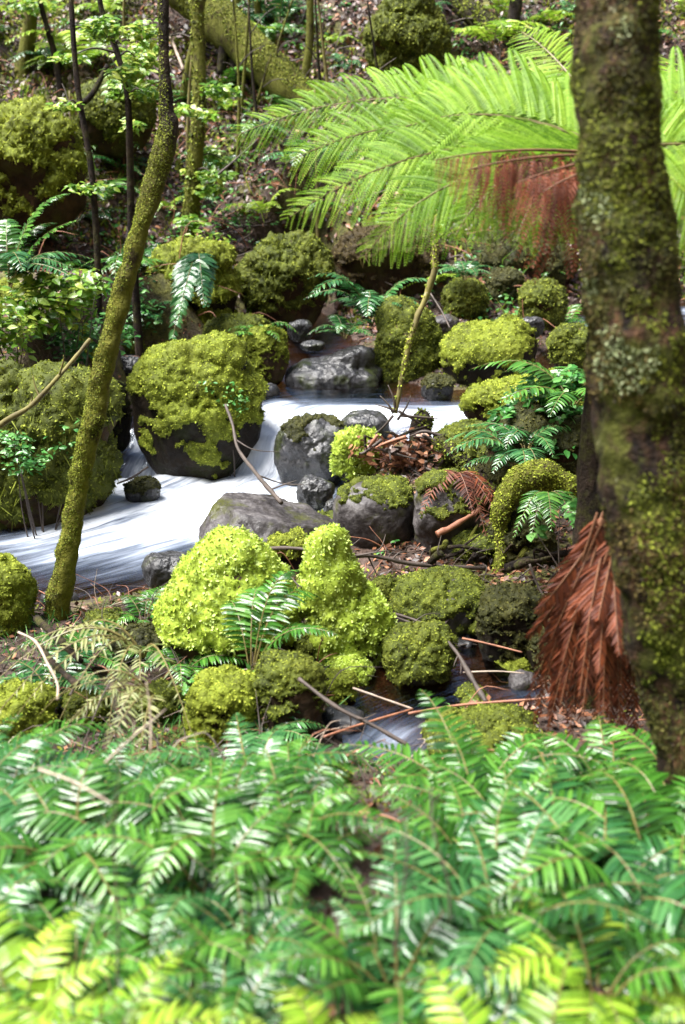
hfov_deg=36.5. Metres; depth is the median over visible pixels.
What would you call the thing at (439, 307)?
fallen stick
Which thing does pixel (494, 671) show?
straw stem
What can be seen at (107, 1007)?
bed fern
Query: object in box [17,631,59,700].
curved twig
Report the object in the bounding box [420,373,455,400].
boulder
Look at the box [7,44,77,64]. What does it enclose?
slope fern
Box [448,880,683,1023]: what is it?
bed fern
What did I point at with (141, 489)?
boulder
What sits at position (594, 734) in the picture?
bed fern
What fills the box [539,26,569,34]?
slope fern
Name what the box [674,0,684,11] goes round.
slope fern
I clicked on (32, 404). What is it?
slanting branch
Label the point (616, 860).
bed fern
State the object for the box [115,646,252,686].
fern
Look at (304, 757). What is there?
bed fern
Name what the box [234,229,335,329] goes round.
moss mound
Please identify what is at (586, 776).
bed fern
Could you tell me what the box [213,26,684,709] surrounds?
tree fern
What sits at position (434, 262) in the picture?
leaning pole
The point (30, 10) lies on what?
tree
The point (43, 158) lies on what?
moss mound
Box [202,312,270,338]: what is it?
boulder
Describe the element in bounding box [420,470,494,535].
dead fern
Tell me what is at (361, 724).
straw stem
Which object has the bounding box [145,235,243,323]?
moss mound
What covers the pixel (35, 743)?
bed fern
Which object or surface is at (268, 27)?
slope fern
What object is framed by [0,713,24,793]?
bed fern
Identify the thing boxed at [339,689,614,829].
bed fern
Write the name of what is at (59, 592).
leaning tree
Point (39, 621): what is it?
broken log
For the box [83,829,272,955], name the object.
bed fern
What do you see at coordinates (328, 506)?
boulder
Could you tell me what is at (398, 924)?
dry stem
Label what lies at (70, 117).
dead sapling
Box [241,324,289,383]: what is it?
boulder
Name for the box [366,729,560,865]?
bed fern
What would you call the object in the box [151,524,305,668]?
boulder
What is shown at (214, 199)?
slope fern
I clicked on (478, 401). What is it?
moss mound
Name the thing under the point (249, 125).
fern
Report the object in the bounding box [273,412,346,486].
boulder
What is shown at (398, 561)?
fallen branch
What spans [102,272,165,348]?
shrub
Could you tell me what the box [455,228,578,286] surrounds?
moss mound
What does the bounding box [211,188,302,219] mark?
slope fern
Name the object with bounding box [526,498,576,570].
shrub
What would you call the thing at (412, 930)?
bed fern
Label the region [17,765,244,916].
bed fern
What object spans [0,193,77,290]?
fern
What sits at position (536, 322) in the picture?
boulder
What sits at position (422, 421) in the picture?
mossy stump
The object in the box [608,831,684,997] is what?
bed fern
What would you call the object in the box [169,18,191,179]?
dead sapling
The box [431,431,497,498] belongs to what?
broken log
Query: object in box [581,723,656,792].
bed fern
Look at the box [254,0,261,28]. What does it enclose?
twin sapling
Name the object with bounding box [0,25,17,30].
slope fern
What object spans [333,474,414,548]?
boulder
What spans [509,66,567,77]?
slope fern
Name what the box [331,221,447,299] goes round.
moss mound
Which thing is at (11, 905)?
bed fern
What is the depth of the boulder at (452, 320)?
8.98 m
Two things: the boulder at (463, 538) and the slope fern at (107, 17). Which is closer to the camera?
the boulder at (463, 538)
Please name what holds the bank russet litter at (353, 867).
on the ground at (160, 290)
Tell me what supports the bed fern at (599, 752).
on the ground at (160, 290)
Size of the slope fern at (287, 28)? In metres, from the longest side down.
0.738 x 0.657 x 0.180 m
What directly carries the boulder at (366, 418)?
on the ground at (160, 290)
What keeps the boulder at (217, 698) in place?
on the ground at (160, 290)
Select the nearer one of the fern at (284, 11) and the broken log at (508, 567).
the broken log at (508, 567)
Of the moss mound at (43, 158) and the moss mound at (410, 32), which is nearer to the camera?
the moss mound at (43, 158)
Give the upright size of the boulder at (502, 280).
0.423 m
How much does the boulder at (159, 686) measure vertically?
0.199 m
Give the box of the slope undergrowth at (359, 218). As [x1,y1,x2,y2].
[37,0,684,328]
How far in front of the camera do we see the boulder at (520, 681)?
4.42 m
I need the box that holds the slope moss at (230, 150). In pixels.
[0,0,684,333]
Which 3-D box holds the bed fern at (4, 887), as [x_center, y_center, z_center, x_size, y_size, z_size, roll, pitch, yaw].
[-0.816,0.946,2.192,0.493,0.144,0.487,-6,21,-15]
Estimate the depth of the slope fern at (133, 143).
10.38 m
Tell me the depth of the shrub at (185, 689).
4.21 m
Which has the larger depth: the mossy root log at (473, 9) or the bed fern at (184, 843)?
the mossy root log at (473, 9)
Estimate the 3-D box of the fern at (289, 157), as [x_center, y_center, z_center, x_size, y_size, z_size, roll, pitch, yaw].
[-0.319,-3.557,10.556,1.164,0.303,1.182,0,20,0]
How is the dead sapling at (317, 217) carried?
on the ground at (160, 290)
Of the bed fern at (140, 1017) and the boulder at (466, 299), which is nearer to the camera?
the bed fern at (140, 1017)
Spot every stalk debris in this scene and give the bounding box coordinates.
[0,24,684,340]
[0,526,646,806]
[0,581,489,817]
[369,464,570,674]
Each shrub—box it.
[0,276,101,363]
[0,285,40,364]
[0,418,78,538]
[1,263,112,365]
[38,312,139,366]
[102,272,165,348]
[152,229,236,277]
[182,663,253,694]
[198,381,249,476]
[482,364,585,458]
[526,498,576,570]
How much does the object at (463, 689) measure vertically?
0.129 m
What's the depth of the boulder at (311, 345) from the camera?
8.45 m
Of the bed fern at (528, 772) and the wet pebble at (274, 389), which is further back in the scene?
the wet pebble at (274, 389)
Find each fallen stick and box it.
[69,642,104,695]
[117,466,148,483]
[169,37,184,71]
[218,139,257,174]
[224,404,303,504]
[290,577,409,621]
[430,293,450,328]
[528,564,543,594]
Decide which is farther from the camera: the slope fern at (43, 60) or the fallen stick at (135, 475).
the slope fern at (43, 60)
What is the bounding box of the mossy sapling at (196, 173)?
[173,0,242,237]
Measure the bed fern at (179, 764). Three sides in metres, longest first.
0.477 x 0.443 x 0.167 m
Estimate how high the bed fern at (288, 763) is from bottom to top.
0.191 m
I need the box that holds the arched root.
[489,458,576,575]
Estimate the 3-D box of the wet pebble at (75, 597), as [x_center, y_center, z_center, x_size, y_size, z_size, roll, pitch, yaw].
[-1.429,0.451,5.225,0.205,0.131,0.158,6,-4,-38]
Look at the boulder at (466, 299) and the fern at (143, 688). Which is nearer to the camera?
the fern at (143, 688)
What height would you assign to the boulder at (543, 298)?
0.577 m
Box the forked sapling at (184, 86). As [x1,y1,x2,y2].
[179,0,205,101]
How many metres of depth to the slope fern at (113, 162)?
10.54 m
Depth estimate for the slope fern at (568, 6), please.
12.18 m
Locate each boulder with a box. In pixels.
[0,552,38,638]
[0,677,59,745]
[57,689,111,731]
[83,606,128,633]
[108,622,164,665]
[112,380,131,451]
[121,355,139,376]
[123,475,161,502]
[125,329,268,479]
[131,678,185,724]
[141,550,187,588]
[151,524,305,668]
[183,664,260,746]
[198,492,332,542]
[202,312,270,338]
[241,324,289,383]
[252,648,327,742]
[266,525,308,560]
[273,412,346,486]
[285,345,382,388]
[287,319,312,341]
[293,631,318,661]
[296,474,334,510]
[296,522,397,665]
[300,340,324,351]
[323,498,334,511]
[324,653,375,685]
[324,667,358,705]
[328,423,381,482]
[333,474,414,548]
[341,409,388,440]
[371,573,395,603]
[374,294,442,381]
[381,619,459,686]
[388,564,485,636]
[413,467,480,553]
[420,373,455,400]
[431,418,486,471]
[435,314,459,335]
[437,312,540,385]
[439,277,489,320]
[451,524,495,563]
[474,581,551,662]
[475,459,510,515]
[483,265,524,302]
[485,508,557,566]
[494,657,533,671]
[508,669,539,690]
[516,277,568,333]
[522,316,544,337]
[524,623,557,672]
[546,322,587,373]
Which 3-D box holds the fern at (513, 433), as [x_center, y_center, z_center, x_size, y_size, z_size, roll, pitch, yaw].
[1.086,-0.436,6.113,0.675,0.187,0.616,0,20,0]
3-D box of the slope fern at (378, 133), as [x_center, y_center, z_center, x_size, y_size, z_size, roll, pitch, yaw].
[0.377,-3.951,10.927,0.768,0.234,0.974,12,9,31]
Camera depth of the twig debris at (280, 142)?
10.87 m
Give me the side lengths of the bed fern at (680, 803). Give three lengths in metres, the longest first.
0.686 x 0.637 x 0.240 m
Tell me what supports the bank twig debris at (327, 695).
on the ground at (160, 290)
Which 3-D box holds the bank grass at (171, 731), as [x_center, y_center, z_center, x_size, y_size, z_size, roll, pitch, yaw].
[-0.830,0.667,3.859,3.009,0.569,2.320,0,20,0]
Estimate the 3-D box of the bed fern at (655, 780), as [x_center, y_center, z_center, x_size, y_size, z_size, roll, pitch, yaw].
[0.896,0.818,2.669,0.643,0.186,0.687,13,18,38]
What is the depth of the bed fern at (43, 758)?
2.98 m
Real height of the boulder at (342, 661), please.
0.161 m
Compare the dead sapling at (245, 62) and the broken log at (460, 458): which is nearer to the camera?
the broken log at (460, 458)
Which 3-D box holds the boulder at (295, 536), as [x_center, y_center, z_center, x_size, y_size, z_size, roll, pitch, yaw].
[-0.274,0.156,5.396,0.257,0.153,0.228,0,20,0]
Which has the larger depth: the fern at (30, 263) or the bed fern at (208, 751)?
the fern at (30, 263)
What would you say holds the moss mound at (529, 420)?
on the ground at (160, 290)
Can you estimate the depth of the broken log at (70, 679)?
3.90 m
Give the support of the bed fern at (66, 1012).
on the ground at (160, 290)
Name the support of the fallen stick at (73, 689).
on the broken log at (70, 679)
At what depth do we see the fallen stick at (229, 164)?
9.06 m
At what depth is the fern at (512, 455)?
5.72 m
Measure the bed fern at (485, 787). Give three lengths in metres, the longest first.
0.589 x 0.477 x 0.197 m
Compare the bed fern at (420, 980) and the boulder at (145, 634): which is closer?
the bed fern at (420, 980)
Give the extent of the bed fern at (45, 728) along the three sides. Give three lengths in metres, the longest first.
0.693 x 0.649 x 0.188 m
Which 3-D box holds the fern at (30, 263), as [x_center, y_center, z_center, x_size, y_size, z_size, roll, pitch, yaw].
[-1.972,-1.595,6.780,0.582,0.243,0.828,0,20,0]
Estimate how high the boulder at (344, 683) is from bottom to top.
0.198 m
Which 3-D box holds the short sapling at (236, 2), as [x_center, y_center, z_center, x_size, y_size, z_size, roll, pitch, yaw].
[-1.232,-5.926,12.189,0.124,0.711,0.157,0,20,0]
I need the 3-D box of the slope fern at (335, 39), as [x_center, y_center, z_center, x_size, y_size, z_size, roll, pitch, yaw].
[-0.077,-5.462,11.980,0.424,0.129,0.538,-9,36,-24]
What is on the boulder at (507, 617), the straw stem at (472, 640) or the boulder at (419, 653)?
the straw stem at (472, 640)
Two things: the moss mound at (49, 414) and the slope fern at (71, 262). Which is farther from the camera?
the slope fern at (71, 262)
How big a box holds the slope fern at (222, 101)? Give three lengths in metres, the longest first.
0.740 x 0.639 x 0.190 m
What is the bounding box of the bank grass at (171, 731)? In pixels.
[1,595,503,824]
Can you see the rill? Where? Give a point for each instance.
(405, 727)
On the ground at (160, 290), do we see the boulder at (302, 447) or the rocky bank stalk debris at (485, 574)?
the rocky bank stalk debris at (485, 574)
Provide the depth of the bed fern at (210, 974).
2.08 m
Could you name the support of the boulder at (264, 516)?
on the ground at (160, 290)
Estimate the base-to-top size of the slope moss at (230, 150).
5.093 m
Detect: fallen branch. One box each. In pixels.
[269,534,485,576]
[297,677,408,745]
[393,612,487,701]
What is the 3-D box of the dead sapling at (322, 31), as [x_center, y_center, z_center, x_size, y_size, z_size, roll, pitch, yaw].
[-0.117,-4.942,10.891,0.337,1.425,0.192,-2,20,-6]
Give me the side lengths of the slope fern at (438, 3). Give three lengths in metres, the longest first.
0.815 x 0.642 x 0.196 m
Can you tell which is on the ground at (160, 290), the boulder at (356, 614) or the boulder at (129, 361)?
the boulder at (356, 614)
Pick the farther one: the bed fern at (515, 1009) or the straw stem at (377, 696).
the straw stem at (377, 696)
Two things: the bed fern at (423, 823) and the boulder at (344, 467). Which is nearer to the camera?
the bed fern at (423, 823)
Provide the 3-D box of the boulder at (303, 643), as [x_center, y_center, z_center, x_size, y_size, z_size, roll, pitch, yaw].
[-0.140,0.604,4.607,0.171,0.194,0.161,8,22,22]
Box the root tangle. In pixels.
[427,451,571,569]
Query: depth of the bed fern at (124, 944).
2.17 m
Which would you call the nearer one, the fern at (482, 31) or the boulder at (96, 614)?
the boulder at (96, 614)
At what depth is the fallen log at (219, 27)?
11.30 m
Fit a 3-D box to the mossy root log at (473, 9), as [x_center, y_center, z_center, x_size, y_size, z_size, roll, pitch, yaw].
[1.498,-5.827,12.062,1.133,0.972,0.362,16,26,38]
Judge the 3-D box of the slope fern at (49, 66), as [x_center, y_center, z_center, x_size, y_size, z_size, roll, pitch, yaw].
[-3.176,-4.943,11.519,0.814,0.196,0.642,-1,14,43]
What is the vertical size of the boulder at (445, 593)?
0.384 m
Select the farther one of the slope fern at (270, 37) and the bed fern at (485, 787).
the slope fern at (270, 37)
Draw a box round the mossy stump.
[409,407,434,458]
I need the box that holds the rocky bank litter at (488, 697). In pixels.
[374,458,646,737]
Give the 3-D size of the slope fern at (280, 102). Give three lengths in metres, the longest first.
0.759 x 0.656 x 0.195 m
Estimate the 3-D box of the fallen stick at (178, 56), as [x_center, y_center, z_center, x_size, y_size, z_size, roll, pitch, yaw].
[-1.645,-4.574,10.368,0.057,0.334,0.274,-13,24,-32]
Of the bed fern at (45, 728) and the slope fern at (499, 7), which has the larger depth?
the slope fern at (499, 7)
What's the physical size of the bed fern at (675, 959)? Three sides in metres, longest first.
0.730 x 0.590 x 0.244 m
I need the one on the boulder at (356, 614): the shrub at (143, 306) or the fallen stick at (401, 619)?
the fallen stick at (401, 619)
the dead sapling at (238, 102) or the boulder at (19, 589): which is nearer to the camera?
the boulder at (19, 589)
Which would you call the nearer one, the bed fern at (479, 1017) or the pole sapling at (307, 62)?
the bed fern at (479, 1017)
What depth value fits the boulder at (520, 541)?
5.36 m
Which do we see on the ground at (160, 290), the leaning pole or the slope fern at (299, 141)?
the slope fern at (299, 141)
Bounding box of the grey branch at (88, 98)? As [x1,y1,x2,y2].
[0,64,108,111]
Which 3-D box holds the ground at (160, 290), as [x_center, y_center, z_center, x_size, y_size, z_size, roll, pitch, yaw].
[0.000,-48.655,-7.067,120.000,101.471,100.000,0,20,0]
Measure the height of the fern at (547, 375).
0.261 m
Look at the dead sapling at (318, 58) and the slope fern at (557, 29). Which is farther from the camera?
the slope fern at (557, 29)
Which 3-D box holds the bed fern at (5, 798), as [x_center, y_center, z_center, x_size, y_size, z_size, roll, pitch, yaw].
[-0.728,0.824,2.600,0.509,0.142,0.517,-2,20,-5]
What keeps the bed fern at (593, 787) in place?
on the ground at (160, 290)
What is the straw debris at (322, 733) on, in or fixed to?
on the ground at (160, 290)
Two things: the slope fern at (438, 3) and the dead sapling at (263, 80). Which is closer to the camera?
the dead sapling at (263, 80)
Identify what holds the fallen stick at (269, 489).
on the boulder at (264, 516)
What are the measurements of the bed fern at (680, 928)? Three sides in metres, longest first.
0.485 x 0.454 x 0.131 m
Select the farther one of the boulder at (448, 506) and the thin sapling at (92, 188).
the thin sapling at (92, 188)
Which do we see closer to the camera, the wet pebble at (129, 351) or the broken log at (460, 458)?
the broken log at (460, 458)
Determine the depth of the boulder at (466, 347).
7.98 m
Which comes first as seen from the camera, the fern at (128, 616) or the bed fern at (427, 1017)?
the bed fern at (427, 1017)
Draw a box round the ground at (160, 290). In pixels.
[0,0,684,1023]
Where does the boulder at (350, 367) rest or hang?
on the ground at (160, 290)
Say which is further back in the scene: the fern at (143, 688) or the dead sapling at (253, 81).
the dead sapling at (253, 81)
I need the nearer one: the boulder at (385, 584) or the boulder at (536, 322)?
the boulder at (385, 584)
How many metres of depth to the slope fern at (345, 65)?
11.56 m
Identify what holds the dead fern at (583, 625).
on the ground at (160, 290)
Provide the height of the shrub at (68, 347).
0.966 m
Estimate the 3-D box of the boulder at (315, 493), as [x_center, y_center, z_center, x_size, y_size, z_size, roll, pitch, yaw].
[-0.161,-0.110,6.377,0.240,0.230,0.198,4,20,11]
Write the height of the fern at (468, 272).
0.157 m
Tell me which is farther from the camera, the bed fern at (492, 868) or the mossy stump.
the mossy stump
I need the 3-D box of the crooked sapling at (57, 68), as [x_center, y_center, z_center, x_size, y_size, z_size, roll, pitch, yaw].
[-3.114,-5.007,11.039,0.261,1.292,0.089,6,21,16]
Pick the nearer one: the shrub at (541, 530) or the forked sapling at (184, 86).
the shrub at (541, 530)
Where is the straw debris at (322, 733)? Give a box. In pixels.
[9,572,424,799]
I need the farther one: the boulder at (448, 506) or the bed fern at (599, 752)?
the boulder at (448, 506)
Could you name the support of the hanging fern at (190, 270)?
on the ground at (160, 290)
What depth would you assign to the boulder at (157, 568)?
5.27 m
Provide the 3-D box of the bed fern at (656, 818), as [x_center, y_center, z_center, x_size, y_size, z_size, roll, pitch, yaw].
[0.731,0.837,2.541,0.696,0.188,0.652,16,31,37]
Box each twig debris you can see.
[0,0,684,330]
[5,275,645,822]
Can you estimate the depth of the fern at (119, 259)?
8.81 m
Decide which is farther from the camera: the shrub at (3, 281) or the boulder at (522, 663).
the shrub at (3, 281)
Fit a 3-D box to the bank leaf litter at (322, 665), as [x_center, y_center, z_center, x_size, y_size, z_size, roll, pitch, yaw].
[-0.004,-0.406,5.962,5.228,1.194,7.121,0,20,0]
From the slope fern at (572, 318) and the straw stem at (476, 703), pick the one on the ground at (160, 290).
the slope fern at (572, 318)
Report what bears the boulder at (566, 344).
on the ground at (160, 290)
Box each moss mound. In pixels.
[0,94,88,237]
[0,357,125,529]
[70,75,157,160]
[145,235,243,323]
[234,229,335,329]
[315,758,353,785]
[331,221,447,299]
[361,0,454,91]
[420,700,539,760]
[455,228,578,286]
[458,366,583,421]
[484,399,581,475]
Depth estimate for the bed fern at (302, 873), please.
2.41 m
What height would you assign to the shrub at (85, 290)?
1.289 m
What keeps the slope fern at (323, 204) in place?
on the ground at (160, 290)
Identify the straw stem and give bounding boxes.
[323,708,413,737]
[353,687,411,708]
[408,697,547,714]
[462,637,521,652]
[463,670,523,673]
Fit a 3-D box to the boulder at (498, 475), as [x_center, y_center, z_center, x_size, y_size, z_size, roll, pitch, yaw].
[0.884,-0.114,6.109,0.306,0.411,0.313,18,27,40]
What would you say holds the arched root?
on the ground at (160, 290)
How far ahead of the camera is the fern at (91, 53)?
11.22 m
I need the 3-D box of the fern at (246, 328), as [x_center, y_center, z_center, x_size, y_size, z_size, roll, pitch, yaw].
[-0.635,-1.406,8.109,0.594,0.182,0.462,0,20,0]
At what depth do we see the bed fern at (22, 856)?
2.52 m
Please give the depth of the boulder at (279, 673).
3.95 m
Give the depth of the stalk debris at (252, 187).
10.41 m
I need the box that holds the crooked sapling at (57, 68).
[37,0,63,96]
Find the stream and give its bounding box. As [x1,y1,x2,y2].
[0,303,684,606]
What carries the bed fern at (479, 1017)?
on the ground at (160, 290)
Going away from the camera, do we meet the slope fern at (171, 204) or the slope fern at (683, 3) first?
the slope fern at (171, 204)
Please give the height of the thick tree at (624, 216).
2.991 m
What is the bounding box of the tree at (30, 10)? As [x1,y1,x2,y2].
[0,0,65,79]
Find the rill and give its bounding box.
[342,642,541,763]
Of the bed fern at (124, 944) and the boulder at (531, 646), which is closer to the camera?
the bed fern at (124, 944)
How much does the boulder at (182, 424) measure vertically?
1.160 m
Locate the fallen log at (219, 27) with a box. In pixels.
[169,0,317,110]
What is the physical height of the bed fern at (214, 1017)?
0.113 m
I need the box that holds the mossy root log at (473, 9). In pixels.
[442,0,514,44]
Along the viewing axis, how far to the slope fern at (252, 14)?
12.20 m
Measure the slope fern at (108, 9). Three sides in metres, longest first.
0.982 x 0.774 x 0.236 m
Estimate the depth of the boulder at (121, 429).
7.44 m
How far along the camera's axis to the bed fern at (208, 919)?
2.29 m
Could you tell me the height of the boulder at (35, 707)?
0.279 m
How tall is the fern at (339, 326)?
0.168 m
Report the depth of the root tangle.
5.25 m
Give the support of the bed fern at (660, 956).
on the ground at (160, 290)
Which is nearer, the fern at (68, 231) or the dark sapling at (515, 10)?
the fern at (68, 231)
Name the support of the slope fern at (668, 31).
on the ground at (160, 290)
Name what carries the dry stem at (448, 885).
on the ground at (160, 290)
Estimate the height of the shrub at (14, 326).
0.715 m
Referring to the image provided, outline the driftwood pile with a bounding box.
[348,385,444,474]
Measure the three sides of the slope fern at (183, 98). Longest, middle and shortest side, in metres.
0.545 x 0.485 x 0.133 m
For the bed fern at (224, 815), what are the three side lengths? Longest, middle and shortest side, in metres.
0.597 x 0.555 x 0.209 m
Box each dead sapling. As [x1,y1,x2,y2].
[62,84,71,120]
[122,0,125,45]
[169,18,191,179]
[223,0,264,180]
[240,55,287,138]
[241,0,250,115]
[244,0,277,136]
[270,0,292,104]
[298,0,326,134]
[314,85,333,237]
[317,0,346,103]
[353,0,392,223]
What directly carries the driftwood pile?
on the ground at (160, 290)
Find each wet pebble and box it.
[39,591,78,606]
[121,337,147,354]
[266,383,279,395]
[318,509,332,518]
[322,704,364,741]
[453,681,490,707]
[458,634,472,646]
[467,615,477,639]
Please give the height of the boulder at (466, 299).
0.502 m
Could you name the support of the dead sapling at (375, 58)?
on the ground at (160, 290)
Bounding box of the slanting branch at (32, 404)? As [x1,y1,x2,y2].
[0,338,90,428]
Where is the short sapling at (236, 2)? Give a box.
[234,0,240,9]
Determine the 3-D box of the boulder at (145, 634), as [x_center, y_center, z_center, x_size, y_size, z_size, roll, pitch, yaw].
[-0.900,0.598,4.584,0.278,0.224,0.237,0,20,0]
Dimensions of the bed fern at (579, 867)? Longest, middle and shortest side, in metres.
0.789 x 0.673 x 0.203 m
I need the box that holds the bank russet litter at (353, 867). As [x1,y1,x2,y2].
[3,269,673,1023]
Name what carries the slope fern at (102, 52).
on the ground at (160, 290)
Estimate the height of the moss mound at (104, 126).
0.826 m
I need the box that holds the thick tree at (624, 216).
[568,0,684,814]
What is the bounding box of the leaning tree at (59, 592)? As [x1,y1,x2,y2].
[44,0,178,620]
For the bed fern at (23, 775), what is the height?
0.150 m
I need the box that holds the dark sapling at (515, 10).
[507,0,522,25]
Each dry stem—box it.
[38,768,111,803]
[104,709,165,763]
[143,682,153,751]
[392,822,420,957]
[415,787,450,922]
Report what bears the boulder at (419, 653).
on the ground at (160, 290)
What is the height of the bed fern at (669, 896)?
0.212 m
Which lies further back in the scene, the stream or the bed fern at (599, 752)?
the stream
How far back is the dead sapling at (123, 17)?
11.82 m
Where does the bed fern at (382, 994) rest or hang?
on the ground at (160, 290)
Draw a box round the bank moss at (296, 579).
[0,271,640,816]
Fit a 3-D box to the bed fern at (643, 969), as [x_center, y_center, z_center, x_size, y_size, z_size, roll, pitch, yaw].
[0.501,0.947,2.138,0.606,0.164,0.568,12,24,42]
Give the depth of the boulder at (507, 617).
4.56 m
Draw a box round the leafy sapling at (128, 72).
[46,0,169,356]
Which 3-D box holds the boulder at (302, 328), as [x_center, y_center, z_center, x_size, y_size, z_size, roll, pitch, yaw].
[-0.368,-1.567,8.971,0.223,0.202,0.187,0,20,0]
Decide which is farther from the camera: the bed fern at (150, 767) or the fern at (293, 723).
the fern at (293, 723)
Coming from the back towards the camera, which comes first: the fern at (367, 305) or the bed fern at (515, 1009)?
the fern at (367, 305)
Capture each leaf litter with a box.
[0,0,684,339]
[0,269,633,834]
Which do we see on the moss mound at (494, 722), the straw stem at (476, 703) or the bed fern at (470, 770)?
the straw stem at (476, 703)
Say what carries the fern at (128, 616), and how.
on the ground at (160, 290)
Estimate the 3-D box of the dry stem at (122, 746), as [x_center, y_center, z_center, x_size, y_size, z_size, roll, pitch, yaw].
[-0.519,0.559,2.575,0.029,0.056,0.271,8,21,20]
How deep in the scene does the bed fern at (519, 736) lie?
3.21 m
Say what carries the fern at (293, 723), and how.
on the ground at (160, 290)
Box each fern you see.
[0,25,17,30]
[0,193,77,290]
[0,224,84,244]
[0,251,92,284]
[0,618,192,739]
[0,645,112,708]
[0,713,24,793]
[0,718,117,803]
[0,728,72,812]
[0,747,130,826]
[0,749,200,928]
[0,760,82,826]
[0,779,133,910]
[0,789,154,906]
[0,838,61,944]
[0,867,75,1016]
[0,881,183,1023]
[0,899,127,1023]
[0,984,145,1023]
[0,986,112,1023]
[5,29,131,69]
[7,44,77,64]
[7,946,229,1023]
[9,619,125,676]
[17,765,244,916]
[20,53,65,70]
[24,54,90,69]
[25,754,201,824]
[39,666,165,760]
[46,257,105,273]
[52,734,137,788]
[60,891,260,1023]
[64,261,102,269]
[68,0,144,16]
[71,760,324,964]
[76,207,121,222]
[77,974,262,1023]
[78,15,129,27]
[79,43,123,64]
[79,255,166,277]
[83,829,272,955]
[88,752,329,936]
[91,142,150,148]
[92,153,147,174]
[95,750,210,822]
[97,177,139,205]
[111,245,153,256]
[113,242,159,265]
[114,585,166,628]
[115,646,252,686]
[122,754,261,809]
[129,300,188,323]
[132,751,328,825]
[134,712,364,813]
[143,880,330,981]
[145,912,314,1023]
[147,733,220,774]
[154,929,299,1023]
[157,196,184,210]
[169,253,218,339]
[173,93,191,101]
[175,66,249,87]
[177,149,249,170]
[178,195,216,202]
[191,91,251,111]
[193,735,372,826]
[198,749,401,900]
[208,803,387,913]
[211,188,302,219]
[212,116,295,137]
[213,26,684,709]
[220,570,337,670]
[223,711,328,757]
[227,321,297,339]
[231,740,360,825]
[237,0,316,23]
[242,6,282,22]
[244,862,517,1023]
[252,21,297,36]
[255,147,367,177]
[257,23,305,36]
[257,836,564,1023]
[261,30,285,40]
[261,94,304,114]
[264,983,383,1023]
[279,191,347,217]
[283,139,339,160]
[304,272,436,325]
[307,314,375,338]
[308,90,328,100]
[319,33,358,43]
[326,53,363,69]
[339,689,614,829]
[342,122,393,142]
[354,810,664,989]
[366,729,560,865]
[370,778,587,914]
[371,808,621,955]
[381,976,560,1023]
[394,915,581,1023]
[396,745,665,945]
[402,273,455,289]
[408,759,607,878]
[411,727,595,794]
[414,58,470,81]
[418,1012,445,1023]
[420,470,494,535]
[421,943,622,1023]
[435,0,452,12]
[437,260,496,279]
[444,428,544,473]
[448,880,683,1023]
[450,19,556,48]
[466,422,569,456]
[468,882,684,1023]
[471,359,585,416]
[476,780,684,986]
[478,797,684,981]
[483,0,523,16]
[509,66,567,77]
[513,490,576,537]
[518,769,598,804]
[524,10,574,23]
[524,512,648,759]
[524,769,684,950]
[526,731,660,808]
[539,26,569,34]
[543,781,649,805]
[551,0,574,10]
[555,715,656,784]
[562,304,587,325]
[565,770,675,853]
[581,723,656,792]
[601,761,684,887]
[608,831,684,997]
[609,903,684,1023]
[642,957,684,1023]
[649,950,684,969]
[657,945,684,989]
[659,29,678,40]
[665,799,684,808]
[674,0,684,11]
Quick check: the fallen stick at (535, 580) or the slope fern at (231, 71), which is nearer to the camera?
the fallen stick at (535, 580)
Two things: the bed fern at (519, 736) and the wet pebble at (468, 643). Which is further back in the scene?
the wet pebble at (468, 643)
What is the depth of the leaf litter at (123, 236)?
11.09 m
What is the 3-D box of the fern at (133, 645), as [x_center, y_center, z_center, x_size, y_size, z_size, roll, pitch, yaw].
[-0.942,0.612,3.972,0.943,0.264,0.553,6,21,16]
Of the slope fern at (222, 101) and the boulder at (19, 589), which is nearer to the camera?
the boulder at (19, 589)
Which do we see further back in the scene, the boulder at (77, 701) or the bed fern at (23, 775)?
the boulder at (77, 701)
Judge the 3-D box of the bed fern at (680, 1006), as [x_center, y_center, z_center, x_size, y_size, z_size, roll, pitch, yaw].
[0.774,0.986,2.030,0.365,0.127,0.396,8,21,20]
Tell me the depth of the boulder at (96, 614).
4.80 m
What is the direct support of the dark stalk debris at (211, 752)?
on the ground at (160, 290)
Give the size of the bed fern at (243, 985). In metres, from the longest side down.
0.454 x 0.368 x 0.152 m
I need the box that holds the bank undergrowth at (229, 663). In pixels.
[5,267,637,758]
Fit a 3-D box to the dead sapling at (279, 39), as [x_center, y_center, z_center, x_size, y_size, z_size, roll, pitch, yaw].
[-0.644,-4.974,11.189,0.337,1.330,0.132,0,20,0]
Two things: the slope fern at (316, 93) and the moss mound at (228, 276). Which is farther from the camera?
the slope fern at (316, 93)
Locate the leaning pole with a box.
[392,209,440,413]
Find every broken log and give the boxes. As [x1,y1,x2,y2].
[33,615,83,663]
[34,640,81,689]
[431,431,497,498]
[435,507,481,537]
[504,547,571,572]
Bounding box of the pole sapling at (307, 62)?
[301,0,313,76]
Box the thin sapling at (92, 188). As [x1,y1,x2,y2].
[43,0,119,324]
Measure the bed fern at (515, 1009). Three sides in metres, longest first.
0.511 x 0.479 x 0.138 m

